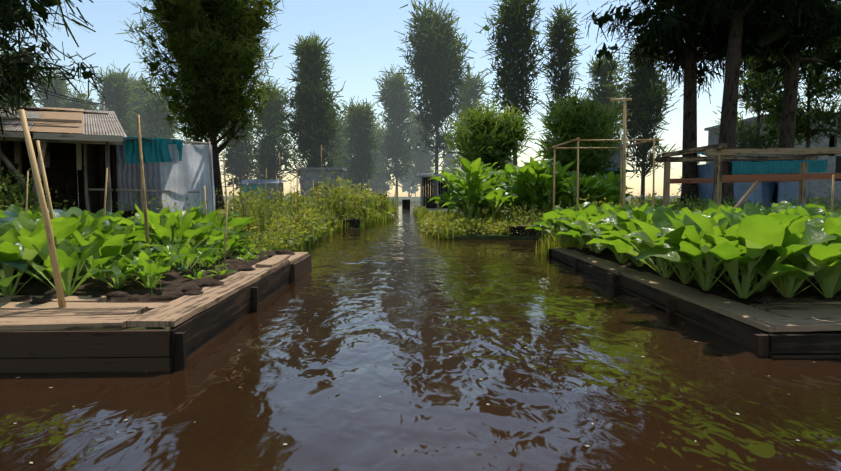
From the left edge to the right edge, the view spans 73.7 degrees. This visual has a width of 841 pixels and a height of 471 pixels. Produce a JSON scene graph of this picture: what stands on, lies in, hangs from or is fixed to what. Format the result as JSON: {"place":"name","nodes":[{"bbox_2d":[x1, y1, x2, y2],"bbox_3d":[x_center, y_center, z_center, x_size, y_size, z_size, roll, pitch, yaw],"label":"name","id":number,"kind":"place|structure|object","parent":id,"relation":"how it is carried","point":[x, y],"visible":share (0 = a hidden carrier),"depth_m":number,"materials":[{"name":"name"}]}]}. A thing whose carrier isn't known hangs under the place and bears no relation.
{"place":"outdoors","nodes":[
{"label":"outdoors","id":0,"kind":"place"},
{"bbox_2d":[0,205,840,470],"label":"water","id":1,"kind":"structure","parent":0,"point":[265,392],"depth_m":3.33,"materials":[{"name":"brown liquid"}]},
{"bbox_2d":[14,245,799,463],"bbox_3d":[0.278,0.625,7.441,12.821,0.001,13.121,0,4,-2],"label":"floating debris","id":2,"kind":"object","parent":1,"relation":"on","point":[449,356],"visible":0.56,"depth_m":3.41,"materials":[{"name":"yellow plant"}]},
{"bbox_2d":[18,98,833,307],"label":"bamboo stakes","id":3,"kind":"object","parent":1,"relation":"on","point":[49,233],"visible":0.52,"depth_m":5.97,"materials":[{"name":"beige wood"}]},
{"bbox_2d":[338,199,557,234],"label":"planter boxes","id":4,"kind":"object","parent":1,"relation":"on","point":[406,204],"visible":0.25,"depth_m":15.26,"materials":[{"name":"brown wood"}]},
{"bbox_2d":[427,155,763,224],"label":"leafy plants","id":5,"kind":"object","parent":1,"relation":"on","point":[473,187],"visible":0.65,"depth_m":17.16,"materials":[{"name":"green plant"}]},
{"bbox_2d":[656,143,840,207],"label":"timber frame","id":6,"kind":"object","parent":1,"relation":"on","point":[714,153],"visible":0.56,"depth_m":11.35,"materials":[{"name":"brown wood"}]},
{"bbox_2d":[0,0,840,196],"label":"sky","id":7,"kind":"structure","parent":0,"point":[364,38],"materials":[{"name":"blue"}]},
{"bbox_2d":[23,196,840,357],"bbox_3d":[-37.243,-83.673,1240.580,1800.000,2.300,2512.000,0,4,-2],"label":"ground","id":8,"kind":"structure","parent":0,"point":[467,236],"depth_m":15.19,"materials":[{"name":"brown soil"}]},
{"bbox_2d":[0,50,42,106],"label":"tree","id":9,"kind":"object","parent":8,"relation":"on","point":[23,103],"visible":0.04,"depth_m":43.32,"materials":[{"name":"green plant"}]},
{"bbox_2d":[0,0,60,44],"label":"pine tree","id":10,"kind":"object","parent":8,"relation":"on","point":[38,25],"visible":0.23,"depth_m":17.31,"materials":[{"name":"green plant"}]},
{"bbox_2d":[32,70,72,107],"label":"tree","id":11,"kind":"object","parent":8,"relation":"on","point":[53,101],"visible":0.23,"depth_m":71.68,"materials":[{"name":"green plant"}]},
{"bbox_2d":[0,0,115,161],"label":"pine tree","id":12,"kind":"object","parent":8,"relation":"on","point":[16,72],"visible":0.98,"depth_m":10.85,"materials":[{"name":"green plant"}]},
{"bbox_2d":[0,106,127,212],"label":"shack","id":13,"kind":"structure","parent":8,"relation":"on","point":[51,128],"depth_m":12.50,"materials":[{"name":"brown wood"}]},
{"bbox_2d":[20,81,111,110],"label":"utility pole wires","id":14,"kind":"object","parent":8,"relation":"on","point":[104,105],"visible":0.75,"depth_m":46.89,"materials":[{"name":"metal"}]},
{"bbox_2d":[58,85,101,178],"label":"tree","id":15,"kind":"object","parent":8,"relation":"on","point":[77,105],"visible":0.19,"depth_m":71.65,"materials":[{"name":"green plant"}]},
{"bbox_2d":[86,61,144,136],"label":"tree","id":16,"kind":"object","parent":8,"relation":"on","point":[118,99],"visible":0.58,"depth_m":69.17,"materials":[{"name":"green plant"}]},
{"bbox_2d":[68,133,214,219],"bbox_3d":[-6.618,-1.105,13.518,2.862,2.638,3.054,-2,4,-27],"label":"tarp shelter","id":17,"kind":"object","parent":8,"relation":"on","point":[178,171],"visible":0.71,"depth_m":12.77,"materials":[{"name":"grey fabric"}]},
{"bbox_2d":[125,71,160,136],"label":"tree","id":18,"kind":"object","parent":8,"relation":"on","point":[139,90],"visible":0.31,"depth_m":76.91,"materials":[{"name":"green plant"}]},
{"bbox_2d":[0,249,311,372],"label":"bed","id":19,"kind":"object","parent":8,"relation":"on","point":[196,315],"visible":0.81,"depth_m":4.07,"materials":[{"name":"brown wood"}]},
{"bbox_2d":[0,203,280,295],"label":"crop plants","id":20,"kind":"object","parent":19,"relation":"on","point":[182,240],"visible":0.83,"depth_m":5.75,"materials":[{"name":"green plant"}]},
{"bbox_2d":[133,90,178,138],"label":"tree","id":21,"kind":"object","parent":8,"relation":"on","point":[155,121],"visible":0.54,"depth_m":67.27,"materials":[{"name":"green plant"}]},
{"bbox_2d":[117,0,283,214],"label":"cypress tree","id":22,"kind":"object","parent":8,"relation":"on","point":[214,48],"visible":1,"depth_m":21.43,"materials":[{"name":"green plant"}]},
{"bbox_2d":[217,113,259,199],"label":"tree","id":23,"kind":"object","parent":8,"relation":"on","point":[236,165],"visible":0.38,"depth_m":58.16,"materials":[{"name":"green plant"}]},
{"bbox_2d":[239,77,296,179],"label":"tree","id":24,"kind":"object","parent":8,"relation":"on","point":[267,155],"visible":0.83,"depth_m":53.34,"materials":[{"name":"green plant"}]},
{"bbox_2d":[270,31,352,194],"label":"tree","id":25,"kind":"object","parent":8,"relation":"on","point":[312,125],"visible":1,"depth_m":46.26,"materials":[{"name":"green plant"}]},
{"bbox_2d":[323,110,351,180],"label":"tree","id":26,"kind":"object","parent":8,"relation":"on","point":[341,144],"visible":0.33,"depth_m":77.94,"materials":[{"name":"green plant"}]},
{"bbox_2d":[337,96,384,192],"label":"tree","id":27,"kind":"object","parent":8,"relation":"on","point":[360,144],"visible":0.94,"depth_m":60.56,"materials":[{"name":"green plant"}]},
{"bbox_2d":[238,179,508,207],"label":"huts","id":28,"kind":"object","parent":8,"relation":"on","point":[269,183],"visible":0.1,"depth_m":51.92,"materials":[{"name":"grey wood"}]},
{"bbox_2d":[363,119,395,193],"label":"tree","id":29,"kind":"object","parent":8,"relation":"on","point":[380,183],"visible":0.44,"depth_m":93.06,"materials":[{"name":"green plant"}]},
{"bbox_2d":[77,135,706,197],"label":"treeline","id":30,"kind":"object","parent":8,"relation":"on","point":[446,161],"depth_m":114.21,"materials":[{"name":"green plant"}]},
{"bbox_2d":[372,64,420,205],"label":"tree","id":31,"kind":"object","parent":8,"relation":"on","point":[397,104],"visible":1,"depth_m":73.25,"materials":[{"name":"green plant"}]},
{"bbox_2d":[381,173,457,208],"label":"shed","id":32,"kind":"structure","parent":8,"relation":"on","point":[424,188],"depth_m":54.77,"materials":[{"name":"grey wood"}]},
{"bbox_2d":[0,158,840,254],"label":"grass","id":33,"kind":"object","parent":8,"relation":"on","point":[299,222],"visible":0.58,"depth_m":15.57,"materials":[{"name":"green plant"}]},
{"bbox_2d":[403,110,444,190],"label":"tree","id":34,"kind":"object","parent":8,"relation":"on","point":[423,163],"visible":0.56,"depth_m":93.22,"materials":[{"name":"green plant"}]},
{"bbox_2d":[395,0,476,196],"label":"tree","id":35,"kind":"object","parent":8,"relation":"on","point":[436,60],"visible":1,"depth_m":53.22,"materials":[{"name":"green plant"}]},
{"bbox_2d":[447,62,489,177],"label":"tree","id":36,"kind":"object","parent":8,"relation":"on","point":[473,85],"visible":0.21,"depth_m":68.51,"materials":[{"name":"green plant"}]},
{"bbox_2d":[439,89,537,177],"bbox_3d":[3.737,-4.076,29.750,5.288,6.863,5.302,0,4,-2],"label":"bush","id":37,"kind":"object","parent":8,"relation":"on","point":[503,132],"visible":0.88,"depth_m":28.86,"materials":[{"name":"green plant"}]},
{"bbox_2d":[475,0,549,168],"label":"tree","id":38,"kind":"object","parent":8,"relation":"on","point":[513,27],"visible":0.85,"depth_m":38.80,"materials":[{"name":"green plant"}]},
{"bbox_2d":[533,0,585,162],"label":"tree","id":39,"kind":"object","parent":8,"relation":"on","point":[561,58],"visible":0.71,"depth_m":39.13,"materials":[{"name":"green plant"}]},
{"bbox_2d":[296,112,840,209],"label":"huts","id":40,"kind":"object","parent":8,"relation":"on","point":[763,191],"visible":0.33,"depth_m":26.94,"materials":[{"name":"concrete"}]},
{"bbox_2d":[531,86,632,178],"bbox_3d":[6.854,-3.237,23.941,4.399,5.976,4.018,0,4,-2],"label":"bush","id":41,"kind":"object","parent":8,"relation":"on","point":[572,119],"visible":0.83,"depth_m":23.17,"materials":[{"name":"green plant"}]},
{"bbox_2d":[579,51,634,172],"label":"tree","id":42,"kind":"object","parent":8,"relation":"on","point":[604,93],"visible":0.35,"depth_m":44.12,"materials":[{"name":"green plant"}]},
{"bbox_2d":[601,39,679,204],"bbox_3d":[15.156,-7.537,37.786,6.509,12.682,4.900,-2,4,-30],"label":"tree","id":43,"kind":"object","parent":8,"relation":"on","point":[645,105],"visible":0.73,"depth_m":37.29,"materials":[{"name":"green plant"}]},
{"bbox_2d":[569,0,816,210],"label":"pine tree","id":44,"kind":"object","parent":8,"relation":"on","point":[665,44],"visible":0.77,"depth_m":26.39,"materials":[{"name":"green plant"}]},
{"bbox_2d":[548,247,840,357],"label":"bed","id":45,"kind":"object","parent":8,"relation":"on","point":[718,307],"visible":0.5,"depth_m":4.93,"materials":[{"name":"brown wood"}]},
{"bbox_2d":[525,199,840,298],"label":"crop plants","id":46,"kind":"object","parent":45,"relation":"on","point":[790,243],"visible":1,"depth_m":5.17,"materials":[{"name":"green plant"}]},
{"bbox_2d":[624,0,840,205],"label":"pine tree","id":47,"kind":"object","parent":8,"relation":"on","point":[737,14],"visible":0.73,"depth_m":23.89,"materials":[{"name":"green plant"}]},
{"bbox_2d":[711,38,803,148],"bbox_3d":[20.660,-7.238,34.505,4.146,12.528,5.119,0,4,-2],"label":"tree","id":48,"kind":"object","parent":8,"relation":"on","point":[756,136],"visible":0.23,"depth_m":34.03,"materials":[{"name":"green plant"}]},
{"bbox_2d":[681,0,840,206],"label":"pine tree","id":49,"kind":"object","parent":8,"relation":"on","point":[827,18],"visible":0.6,"depth_m":25.84,"materials":[{"name":"green plant"}]},
{"bbox_2d":[722,0,840,198],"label":"tree","id":50,"kind":"object","parent":8,"relation":"on","point":[821,90],"visible":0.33,"depth_m":29.84,"materials":[{"name":"green plant"}]}
]}

